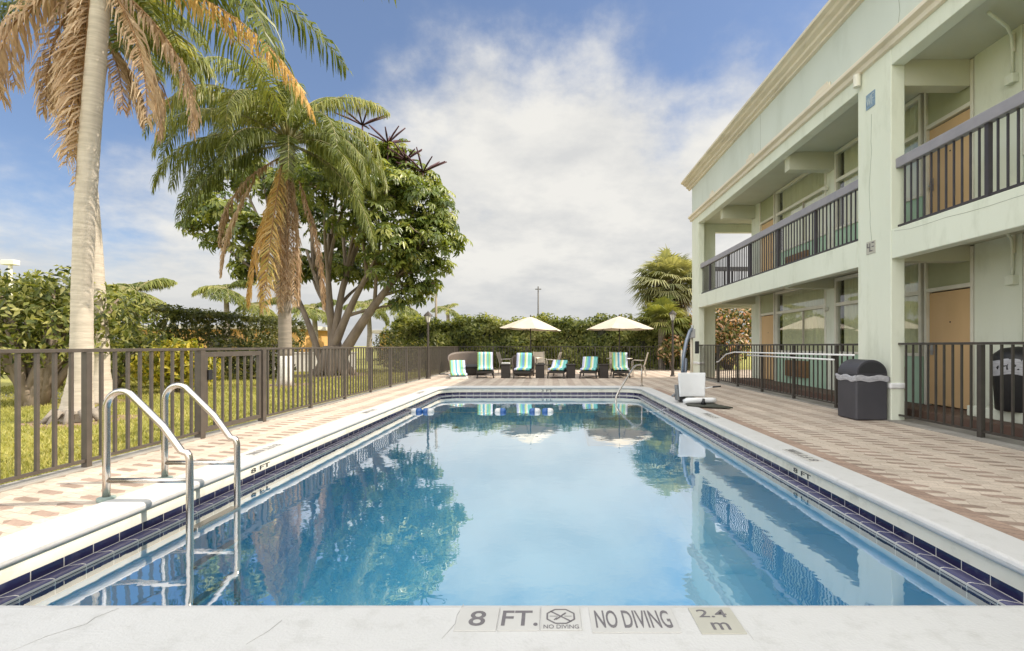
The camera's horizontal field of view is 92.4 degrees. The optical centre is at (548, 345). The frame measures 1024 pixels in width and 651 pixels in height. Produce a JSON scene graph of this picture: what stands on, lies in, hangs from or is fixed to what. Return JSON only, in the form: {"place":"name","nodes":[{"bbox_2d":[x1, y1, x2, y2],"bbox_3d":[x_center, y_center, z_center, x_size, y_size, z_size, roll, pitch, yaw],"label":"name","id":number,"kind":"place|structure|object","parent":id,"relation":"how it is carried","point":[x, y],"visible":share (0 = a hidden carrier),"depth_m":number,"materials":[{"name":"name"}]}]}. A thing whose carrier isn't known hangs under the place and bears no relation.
{"place":"outdoors","nodes":[
{"label":"outdoors","id":0,"kind":"place"},
{"bbox_2d":[0,346,750,484],"bbox_3d":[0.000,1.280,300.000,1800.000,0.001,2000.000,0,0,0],"label":"ground","id":1,"kind":"structure","parent":0,"point":[5,381],"depth_m":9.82,"materials":[{"name":"green plant"}]},
{"bbox_2d":[0,260,19,294],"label":"floodlight pole","id":2,"kind":"object","parent":1,"relation":"on","point":[10,263],"visible":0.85,"depth_m":29.91,"materials":[{"name":"white metal"}]},
{"bbox_2d":[0,269,117,319],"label":"distant tree","id":3,"kind":"object","parent":1,"relation":"on","point":[24,273],"visible":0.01,"depth_m":35.77,"materials":[{"name":"green plant"}]},
{"bbox_2d":[0,265,159,406],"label":"ficus bush","id":4,"kind":"object","parent":1,"relation":"on","point":[49,321],"visible":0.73,"depth_m":10.42,"materials":[{"name":"green plant"}]},
{"bbox_2d":[22,298,179,387],"bbox_3d":[-13.193,-0.167,14.420,4.376,3.028,2.816,0,0,-14],"label":"ficus bush","id":5,"kind":"object","parent":1,"relation":"on","point":[143,340],"visible":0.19,"depth_m":14.40,"materials":[{"name":"green plant"}]},
{"bbox_2d":[106,278,177,329],"bbox_3d":[-25.574,-1.501,29.975,4.940,5.623,5.017,0,0,0],"label":"palm tree","id":6,"kind":"object","parent":1,"relation":"on","point":[159,284],"visible":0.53,"depth_m":30.22,"materials":[{"name":"green plant"}]},
{"bbox_2d":[12,290,306,385],"bbox_3d":[-14.935,-0.203,21.547,1.540,3.018,15.091,0,0,0],"label":"clipped hedge","id":7,"kind":"object","parent":1,"relation":"on","point":[205,319],"visible":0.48,"depth_m":21.19,"materials":[{"name":"green plant"}]},
{"bbox_2d":[130,336,224,392],"bbox_3d":[-10.194,0.527,13.208,2.423,1.575,1.571,0,0,0],"label":"croton bush","id":8,"kind":"object","parent":1,"relation":"on","point":[174,342],"visible":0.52,"depth_m":12.92,"materials":[{"name":"yellow plant"}]},
{"bbox_2d":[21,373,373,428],"bbox_3d":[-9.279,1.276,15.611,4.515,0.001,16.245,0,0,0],"label":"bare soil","id":9,"kind":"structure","parent":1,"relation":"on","point":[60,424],"depth_m":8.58,"materials":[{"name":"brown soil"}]},
{"bbox_2d":[0,0,218,403],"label":"palm tree","id":10,"kind":"object","parent":9,"relation":"on","point":[114,48],"visible":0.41,"depth_m":10.94,"materials":[{"name":"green plant"}]},
{"bbox_2d":[0,0,396,424],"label":"palm tree","id":11,"kind":"object","parent":9,"relation":"on","point":[85,25],"visible":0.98,"depth_m":8.23,"materials":[{"name":"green plant"}]},
{"bbox_2d":[142,56,389,385],"bbox_3d":[-8.886,-3.983,15.844,7.271,10.587,7.042,0,0,0],"label":"palm tree","id":12,"kind":"object","parent":9,"relation":"on","point":[331,142],"visible":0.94,"depth_m":15.26,"materials":[{"name":"green plant"}]},
{"bbox_2d":[174,100,472,375],"bbox_3d":[-9.757,-4.398,21.408,12.294,11.602,5.858,0,0,15],"label":"umbrella tree","id":13,"kind":"object","parent":9,"relation":"on","point":[407,240],"visible":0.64,"depth_m":20.77,"materials":[{"name":"green plant"}]},
{"bbox_2d":[191,280,256,339],"bbox_3d":[-23.965,-1.844,36.176,3.792,6.306,4.010,0,0,0],"label":"palm tree","id":14,"kind":"object","parent":1,"relation":"on","point":[227,291],"visible":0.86,"depth_m":35.31,"materials":[{"name":"green plant"}]},
{"bbox_2d":[0,371,449,492],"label":"kerb","id":15,"kind":"structure","parent":1,"relation":"on","point":[38,478],"depth_m":5.72,"materials":[{"name":"grey concrete"}]},
{"bbox_2d":[0,346,457,483],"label":"metal fence","id":16,"kind":"object","parent":15,"relation":"on","point":[442,353],"visible":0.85,"depth_m":6.26,"materials":[{"name":"brown metal"}]},
{"bbox_2d":[206,351,260,431],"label":"metal gate","id":17,"kind":"structure","parent":16,"relation":"attached to","point":[210,374],"depth_m":7.38,"materials":[{"name":"brown metal"}]},
{"bbox_2d":[141,325,327,360],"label":"house","id":18,"kind":"structure","parent":1,"relation":"on","point":[322,336],"depth_m":37.00,"materials":[{"name":"paint"}]},
{"bbox_2d":[206,335,295,378],"bbox_3d":[-11.541,0.497,18.703,3.559,1.841,2.082,0,0,13],"label":"bush","id":19,"kind":"object","parent":1,"relation":"on","point":[230,345],"visible":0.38,"depth_m":18.48,"materials":[{"name":"green plant"}]},
{"bbox_2d":[234,297,277,324],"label":"palm tree","id":20,"kind":"object","parent":1,"relation":"on","point":[254,307],"visible":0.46,"depth_m":37.21,"materials":[{"name":"green plant"}]},
{"bbox_2d":[254,352,354,371],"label":"garden wall","id":21,"kind":"structure","parent":1,"relation":"on","point":[295,358],"depth_m":23.73,"materials":[{"name":"paint"}]},
{"bbox_2d":[291,299,336,346],"bbox_3d":[-17.424,-1.092,35.990,3.389,4.807,3.705,0,0,0],"label":"palm tree","id":22,"kind":"object","parent":1,"relation":"on","point":[313,311],"visible":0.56,"depth_m":35.27,"materials":[{"name":"green plant"}]},
{"bbox_2d":[342,297,390,360],"bbox_3d":[-14.857,-1.416,39.957,3.930,5.453,3.989,0,0,0],"label":"palm tree","id":23,"kind":"object","parent":1,"relation":"on","point":[362,305],"visible":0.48,"depth_m":39.80,"materials":[{"name":"green plant"}]},
{"bbox_2d":[372,330,391,358],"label":"house","id":24,"kind":"structure","parent":1,"relation":"on","point":[376,331],"depth_m":43.50,"materials":[{"name":"white paint"}]},
{"bbox_2d":[377,297,427,316],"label":"palm tree","id":25,"kind":"object","parent":1,"relation":"on","point":[413,311],"visible":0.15,"depth_m":36.97,"materials":[{"name":"green plant"}]},
{"bbox_2d":[371,327,435,370],"bbox_3d":[-6.851,0.206,23.978,4.058,2.254,2.688,0,0,0],"label":"bush","id":26,"kind":"object","parent":1,"relation":"on","point":[398,343],"visible":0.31,"depth_m":24.06,"materials":[{"name":"green plant"}]},
{"bbox_2d":[379,313,433,343],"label":"distant tree","id":27,"kind":"object","parent":1,"relation":"on","point":[384,328],"visible":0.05,"depth_m":33.82,"materials":[{"name":"green plant"}]},
{"bbox_2d":[435,294,436,318],"bbox_3d":[-9.200,-2.100,40.000,0.560,6.800,0.240,0,0,0],"label":"utility pole","id":28,"kind":"object","parent":1,"relation":"on","point":[435,306],"visible":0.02,"depth_m":39.92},
{"bbox_2d":[430,303,458,321],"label":"palm tree","id":29,"kind":"object","parent":1,"relation":"on","point":[454,313],"visible":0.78,"depth_m":47.44,"materials":[{"name":"green plant"}]},
{"bbox_2d":[535,286,540,315],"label":"utility pole","id":30,"kind":"object","parent":1,"relation":"on","point":[538,289],"visible":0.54,"depth_m":44.94,"materials":[{"name":"metal"}]},
{"bbox_2d":[391,311,726,369],"bbox_3d":[0.552,-0.260,26.758,18.320,3.233,1.991,0,0,0],"label":"clipped hedge","id":31,"kind":"object","parent":1,"relation":"on","point":[460,330],"visible":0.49,"depth_m":26.22,"materials":[{"name":"green plant"}]},
{"bbox_2d":[625,243,691,321],"bbox_3d":[6.845,-2.238,28.017,5.354,7.076,5.242,0,0,0],"label":"fan palm","id":32,"kind":"object","parent":1,"relation":"on","point":[668,272],"visible":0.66,"depth_m":26.94,"materials":[{"name":"green plant"}]},
{"bbox_2d":[629,294,691,369],"bbox_3d":[6.039,-0.758,25.996,3.809,4.116,3.861,0,0,0],"label":"fan palm","id":33,"kind":"object","parent":1,"relation":"on","point":[661,309],"visible":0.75,"depth_m":25.40,"materials":[{"name":"green plant"}]},
{"bbox_2d":[682,308,750,369],"bbox_3d":[9.554,-0.634,25.499,5.224,3.936,3.281,0,0,0],"label":"copperleaf shrub","id":34,"kind":"object","parent":1,"relation":"on","point":[730,331],"visible":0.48,"depth_m":24.88,"materials":[{"name":"brown plant"}]},
{"bbox_2d":[0,0,827,603],"label":"sky","id":35,"kind":"structure","parent":0,"point":[568,133],"materials":[{"name":"blue"}]},
{"bbox_2d":[6,396,982,605],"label":"pool water","id":36,"kind":"structure","parent":0,"point":[476,465],"depth_m":4.83,"materials":[{"name":"blue liquid"}]},
{"bbox_2d":[406,408,667,411],"bbox_3d":[-0.260,1.492,11.100,5.928,0.163,0.160,0,0,0],"label":"float line","id":37,"kind":"object","parent":36,"relation":"on","point":[496,410],"visible":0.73,"depth_m":11.04,"materials":[{"name":"white plastic"}]},
{"bbox_2d":[0,370,1023,537],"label":"pool deck","id":38,"kind":"structure","parent":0,"point":[985,479],"depth_m":5.89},
{"bbox_2d":[424,311,431,378],"bbox_3d":[-4.580,-0.040,18.600,0.350,2.580,0.303,0,0,0],"label":"lamp post","id":39,"kind":"object","parent":38,"relation":"on","point":[427,315],"visible":1,"depth_m":18.56,"materials":[{"name":"brown metal"}]},
{"bbox_2d":[448,360,467,378],"bbox_3d":[-3.604,0.955,19.448,0.685,0.754,1.850,0,0,-14],"label":"sun lounger","id":40,"kind":"object","parent":38,"relation":"on","point":[457,369],"visible":0.96,"depth_m":19.41,"materials":[{"name":"multicoloured fabric"}]},
{"bbox_2d":[447,351,487,374],"bbox_3d":[-3.450,0.741,21.306,1.884,0.969,1.592,0,0,0],"label":"wicker sofa","id":41,"kind":"object","parent":38,"relation":"on","point":[470,358],"visible":0.43,"depth_m":21.84,"materials":[{"name":"brown wicker"}]},
{"bbox_2d":[476,352,493,377],"bbox_3d":[-2.549,0.751,19.666,0.689,1.008,1.850,0,0,-8],"label":"sun lounger","id":42,"kind":"object","parent":38,"relation":"on","point":[485,362],"visible":1,"depth_m":19.53,"materials":[{"name":"fabric"}]},
{"bbox_2d":[496,352,512,373],"bbox_3d":[-1.959,0.759,21.910,0.671,0.987,0.568,0,0,10],"label":"patio chair","id":43,"kind":"object","parent":38,"relation":"on","point":[500,359],"visible":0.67,"depth_m":21.79,"materials":[{"name":"metal"}]},
{"bbox_2d":[500,364,510,377],"bbox_3d":[-1.660,0.980,19.000,0.400,0.540,0.400,0,0,0],"label":"side table","id":44,"kind":"object","parent":38,"relation":"on","point":[505,370],"visible":0.97,"depth_m":18.83,"materials":[{"name":"wicker"}]},
{"bbox_2d":[0,386,1023,650],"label":"pool coping","id":45,"kind":"object","parent":38,"relation":"on","point":[430,628],"visible":0.98,"depth_m":2.19,"materials":[{"name":"white concrete"}]},
{"bbox_2d":[96,382,240,605],"bbox_3d":[-3.233,1.420,4.240,0.777,2.161,0.724,0,0,0],"label":"pool ladder","id":46,"kind":"object","parent":45,"relation":"attached to","point":[167,434],"visible":0.93,"depth_m":3.95,"materials":[{"name":"silver metal"}]},
{"bbox_2d":[244,444,284,455],"bbox_3d":[-3.370,1.231,5.810,0.150,0.006,0.620,0,0,0],"label":"depth marker tile","id":47,"kind":"object","parent":45,"relation":"on","point":[262,450],"visible":1,"depth_m":5.80,"materials":[{"name":"white tile"}]},
{"bbox_2d":[359,409,377,413],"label":"depth marker tile","id":48,"kind":"object","parent":45,"relation":"on","point":[368,411],"visible":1,"depth_m":9.14,"materials":[{"name":"white tile"}]},
{"bbox_2d":[453,608,499,630],"bbox_3d":[-0.320,1.231,2.205,0.184,0.006,0.185,0,0,0],"label":"depth marker tile","id":49,"kind":"object","parent":45,"relation":"on","point":[477,619],"visible":1,"depth_m":2.19,"materials":[{"name":"white tile"}]},
{"bbox_2d":[497,607,539,630],"bbox_3d":[-0.131,1.231,2.208,0.182,0.006,0.185,0,0,0],"label":"depth marker tile","id":50,"kind":"object","parent":45,"relation":"on","point":[519,618],"visible":1,"depth_m":2.20,"materials":[{"name":"white tile"}]},
{"bbox_2d":[541,607,581,630],"bbox_3d":[0.056,1.231,2.209,0.179,0.008,0.185,0,0,0],"label":"depth marker tile","id":51,"kind":"object","parent":45,"relation":"on","point":[560,618],"visible":1,"depth_m":2.20,"materials":[{"name":"white tile"}]},
{"bbox_2d":[589,607,681,632],"bbox_3d":[0.380,1.231,2.200,0.384,0.006,0.200,0,0,0],"label":"depth marker tile","id":52,"kind":"object","parent":45,"relation":"on","point":[632,619],"visible":1,"depth_m":2.19,"materials":[{"name":"white tile"}]},
{"bbox_2d":[701,413,718,418],"bbox_3d":[2.850,1.231,8.610,0.150,0.006,0.620,0,0,0],"label":"depth marker tile","id":53,"kind":"object","parent":45,"relation":"on","point":[710,415],"visible":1,"depth_m":8.62,"materials":[{"name":"white tile"}]},
{"bbox_2d":[688,607,746,633],"bbox_3d":[0.752,1.231,2.196,0.195,0.006,0.208,0,0,0],"label":"depth marker tile","id":54,"kind":"object","parent":45,"relation":"on","point":[715,620],"visible":1,"depth_m":2.19,"materials":[{"name":"beige tile"}]},
{"bbox_2d":[782,449,823,461],"bbox_3d":[2.850,1.231,5.510,0.150,0.006,0.620,0,0,0],"label":"depth marker tile","id":55,"kind":"object","parent":45,"relation":"on","point":[804,456],"visible":1,"depth_m":5.47,"materials":[{"name":"white tile"}]},
{"bbox_2d":[512,354,534,374],"bbox_3d":[-1.050,0.786,20.534,0.879,0.877,0.879,0,0,45],"label":"wicker chair","id":56,"kind":"object","parent":38,"relation":"on","point":[514,358],"visible":0.35,"depth_m":20.56,"materials":[{"name":"grey wicker"}]},
{"bbox_2d":[513,353,533,378],"bbox_3d":[-0.972,0.765,19.524,0.689,0.979,1.850,0,0,3],"label":"sun lounger","id":57,"kind":"object","parent":38,"relation":"on","point":[524,363],"visible":0.98,"depth_m":19.41,"materials":[{"name":"fabric"}]},
{"bbox_2d":[500,315,560,373],"bbox_3d":[-0.790,-0.065,21.600,2.550,2.630,2.550,0,0,-33],"label":"parasol","id":58,"kind":"object","parent":38,"relation":"on","point":[530,323],"visible":0.79,"depth_m":21.03,"materials":[{"name":"beige fabric"}]},
{"bbox_2d":[533,351,546,372],"bbox_3d":[-0.410,0.759,22.659,0.568,0.987,0.671,0,0,-10],"label":"patio chair","id":59,"kind":"object","parent":38,"relation":"on","point":[539,360],"visible":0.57,"depth_m":22.88,"materials":[{"name":"fabric"}]},
{"bbox_2d":[535,364,544,377],"bbox_3d":[-0.330,0.980,19.000,0.400,0.540,0.400,0,0,0],"label":"side table","id":60,"kind":"object","parent":38,"relation":"on","point":[539,370],"visible":1,"depth_m":18.83,"materials":[{"name":"wicker"}]},
{"bbox_2d":[545,352,561,374],"bbox_3d":[0.209,0.759,20.990,0.671,0.987,0.568,0,0,10],"label":"patio chair","id":61,"kind":"object","parent":38,"relation":"on","point":[559,356],"visible":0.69,"depth_m":20.84,"materials":[{"name":"metal"}]},
{"bbox_2d":[547,360,567,378],"bbox_3d":[0.415,0.915,19.514,0.689,0.679,1.850,0,0,9],"label":"sun lounger","id":62,"kind":"object","parent":38,"relation":"on","point":[558,366],"visible":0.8,"depth_m":19.17,"materials":[{"name":"fabric"}]},
{"bbox_2d":[565,364,575,377],"bbox_3d":[0.860,0.980,19.000,0.400,0.540,0.400,0,0,0],"label":"side table","id":63,"kind":"object","parent":38,"relation":"on","point":[570,370],"visible":1,"depth_m":18.83,"materials":[{"name":"wicker"}]},
{"bbox_2d":[579,356,598,378],"bbox_3d":[1.645,0.843,19.514,0.689,0.822,1.850,0,0,9],"label":"sun lounger","id":64,"kind":"object","parent":38,"relation":"on","point":[589,364],"visible":0.96,"depth_m":19.42,"materials":[{"name":"fabric"}]},
{"bbox_2d":[458,346,728,369],"bbox_3d":[2.420,0.640,25.400,14.220,1.220,0.060,0,0,0],"label":"metal fence","id":65,"kind":"object","parent":38,"relation":"on","point":[526,349],"visible":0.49,"depth_m":25.39,"materials":[{"name":"metal"}]},
{"bbox_2d":[598,364,608,377],"bbox_3d":[2.140,0.980,19.000,0.400,0.540,0.400,0,0,0],"label":"side table","id":66,"kind":"object","parent":38,"relation":"on","point":[603,370],"visible":1,"depth_m":18.83,"materials":[{"name":"wicker"}]},
{"bbox_2d":[609,352,612,373],"bbox_3d":[3.000,0.759,21.760,0.568,0.987,0.671,0,0,0],"label":"patio chair","id":67,"kind":"object","parent":38,"relation":"on","point":[610,356],"visible":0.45,"depth_m":21.97,"materials":[{"name":"metal"}]},
{"bbox_2d":[586,314,653,375],"bbox_3d":[2.980,-0.050,20.600,2.707,2.600,2.707,0,0,0],"label":"parasol","id":68,"kind":"object","parent":38,"relation":"on","point":[619,323],"visible":0.93,"depth_m":20.03,"materials":[{"name":"beige fabric"}]},
{"bbox_2d":[610,352,630,377],"bbox_3d":[2.865,0.758,19.673,0.689,0.993,1.850,0,0,4],"label":"sun lounger","id":69,"kind":"object","parent":38,"relation":"on","point":[619,362],"visible":0.91,"depth_m":19.56,"materials":[{"name":"fabric"}]},
{"bbox_2d":[615,364,643,401],"bbox_3d":[2.327,1.275,14.084,0.120,1.450,2.467,0,0,28],"label":"grab rail","id":70,"kind":"object","parent":38,"relation":"on","point":[623,383],"visible":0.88,"depth_m":14.22,"materials":[{"name":"silver metal"}]},
{"bbox_2d":[631,352,648,376],"bbox_3d":[3.778,0.759,20.184,0.671,0.987,0.568,0,0,15],"label":"patio chair","id":71,"kind":"object","parent":38,"relation":"on","point":[642,365],"visible":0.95,"depth_m":20.00,"materials":[{"name":"metal"}]},
{"bbox_2d":[657,332,687,369],"bbox_3d":[6.280,0.268,24.857,1.570,2.084,1.361,0,0,0],"label":"copperleaf shrub","id":72,"kind":"object","parent":38,"relation":"on","point":[666,346],"visible":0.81,"depth_m":24.73,"materials":[{"name":"multicoloured plant"}]},
{"bbox_2d":[669,310,676,376],"bbox_3d":[5.050,-0.110,19.900,0.350,2.720,0.303,0,0,0],"label":"lamp post","id":73,"kind":"object","parent":38,"relation":"on","point":[672,313],"visible":1,"depth_m":19.86,"materials":[{"name":"brown metal"}]},
{"bbox_2d":[671,325,732,408],"bbox_3d":[3.177,0.370,10.865,1.016,1.760,2.570,0,0,0],"label":"pool lift","id":74,"kind":"object","parent":38,"relation":"on","point":[689,388],"visible":1,"depth_m":10.58,"materials":[{"name":"white plastic"}]},
{"bbox_2d":[653,388,1023,540],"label":"pavement border","id":75,"kind":"object","parent":38,"relation":"on","point":[1017,533],"visible":0.67,"depth_m":4.36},
{"bbox_2d":[681,0,1023,437],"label":"motel building","id":76,"kind":"structure","parent":38,"relation":"on","point":[856,172],"depth_m":8.91,"materials":[{"name":"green paint"}]},
{"bbox_2d":[762,315,772,379],"bbox_3d":[7.080,0.055,15.820,0.121,2.050,0.960,0,0,0],"label":"door","id":77,"kind":"structure","parent":76,"relation":"in","point":[767,321],"depth_m":15.80,"materials":[{"name":"beige paint"}]},
{"bbox_2d":[762,220,772,270],"bbox_3d":[7.120,-2.975,15.820,0.040,2.050,0.960,0,0,0],"label":"door","id":78,"kind":"structure","parent":76,"relation":"in","point":[770,223],"depth_m":15.87,"materials":[{"name":"beige paint"}]},
{"bbox_2d":[775,289,825,353],"bbox_3d":[7.142,-0.705,13.805,0.208,1.910,2.750,0,0,0],"label":"window","id":79,"kind":"structure","parent":76,"relation":"in","point":[804,317],"depth_m":13.81,"materials":[{"name":"clear glass"}]},
{"bbox_2d":[775,173,825,253],"bbox_3d":[7.142,-3.775,13.805,0.208,1.990,2.750,0,0,0],"label":"window","id":80,"kind":"structure","parent":76,"relation":"in","point":[806,189],"depth_m":13.82,"materials":[{"name":"glass"}]},
{"bbox_2d":[834,263,923,355],"bbox_3d":[7.142,-0.705,10.660,0.208,1.910,2.800,0,0,0],"label":"window","id":81,"kind":"structure","parent":76,"relation":"in","point":[913,272],"depth_m":9.84,"materials":[{"name":"glass"}]},
{"bbox_2d":[834,94,923,230],"bbox_3d":[7.142,-3.775,10.660,0.208,1.990,2.800,0,0,0],"label":"window","id":82,"kind":"structure","parent":76,"relation":"in","point":[914,109],"depth_m":9.83,"materials":[{"name":"glass"}]},
{"bbox_2d":[928,109,969,212],"bbox_3d":[7.080,-2.975,8.650,0.121,2.050,0.940,0,0,0],"label":"door","id":83,"kind":"structure","parent":76,"relation":"in","point":[964,116],"depth_m":8.62,"materials":[{"name":"orange paint"}]},
{"bbox_2d":[929,288,969,408],"bbox_3d":[7.080,0.055,8.650,0.121,2.050,0.940,0,0,0],"label":"door","id":84,"kind":"structure","parent":76,"relation":"in","point":[949,310],"depth_m":8.64,"materials":[{"name":"orange paint"}]},
{"bbox_2d":[993,346,1022,412],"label":"litter bin","id":85,"kind":"object","parent":76,"relation":"on","point":[1007,378],"visible":0.61,"depth_m":6.92,"materials":[{"name":"black plastic"}]},
{"bbox_2d":[1023,234,1023,341],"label":"window","id":86,"kind":"structure","parent":76,"relation":"in","point":[1023,234],"depth_m":7.25,"materials":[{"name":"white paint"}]},
{"bbox_2d":[1023,24,1023,154],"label":"window","id":87,"kind":"structure","parent":76,"relation":"in","point":[1023,24],"depth_m":7.25,"materials":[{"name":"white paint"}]},
{"bbox_2d":[835,359,889,419],"bbox_3d":[5.397,0.737,8.432,0.587,1.003,0.587,0,0,0],"label":"litter bin","id":88,"kind":"object","parent":38,"relation":"on","point":[862,389],"visible":1,"depth_m":8.16,"materials":[{"name":"grey plastic"}]},
{"bbox_2d":[0,389,1023,592],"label":"pool wall","id":89,"kind":"structure","parent":0,"point":[970,557],"depth_m":4.04,"materials":[{"name":"white paint"}]},
{"bbox_2d":[61,528,976,605],"bbox_3d":[-0.260,2.538,8.585,5.740,1.916,12.249,0,0,0],"label":"pool basin","id":90,"kind":"object","parent":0,"point":[550,567],"depth_m":6.39,"materials":[{"name":"blue paint"}]},
{"bbox_2d":[3,395,1002,605],"bbox_3d":[-0.260,1.535,8.586,5.736,0.090,12.244,0,0,0],"label":"pool tile face","id":91,"kind":"object","parent":90,"relation":"attached to","point":[978,599],"visible":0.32,"depth_m":3.33},
{"bbox_2d":[0,394,1023,605],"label":"pool tile ledge","id":92,"kind":"object","parent":91,"relation":"on","point":[993,593],"visible":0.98,"depth_m":3.91,"materials":[{"name":"white tile"}]},
{"bbox_2d":[0,392,1023,603],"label":"pool tile band","id":93,"kind":"object","parent":92,"relation":"on","point":[986,578],"visible":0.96,"depth_m":4.03,"materials":[{"name":"blue tile"}]},
{"bbox_2d":[705,378,1023,450],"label":"pavement","id":94,"kind":"structure","parent":0,"point":[1015,444],"depth_m":7.43,"materials":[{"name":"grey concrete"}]},
{"bbox_2d":[699,344,857,407],"bbox_3d":[5.740,0.599,13.852,0.060,1.278,9.615,0,0,0],"label":"metal fence","id":95,"kind":"object","parent":94,"relation":"on","point":[763,369],"visible":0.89,"depth_m":12.30,"materials":[{"name":"metal"}]},
{"bbox_2d":[716,352,854,362],"bbox_3d":[5.675,0.362,12.781,0.067,0.411,7.442,0,0,0],"label":"handrail","id":96,"kind":"object","parent":95,"relation":"attached to","point":[832,355],"visible":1,"depth_m":11.14,"materials":[{"name":"silver metal"}]},
{"bbox_2d":[898,342,1023,440],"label":"metal fence","id":97,"kind":"object","parent":94,"relation":"on","point":[980,430],"visible":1,"depth_m":6.76,"materials":[{"name":"metal"}]}
]}

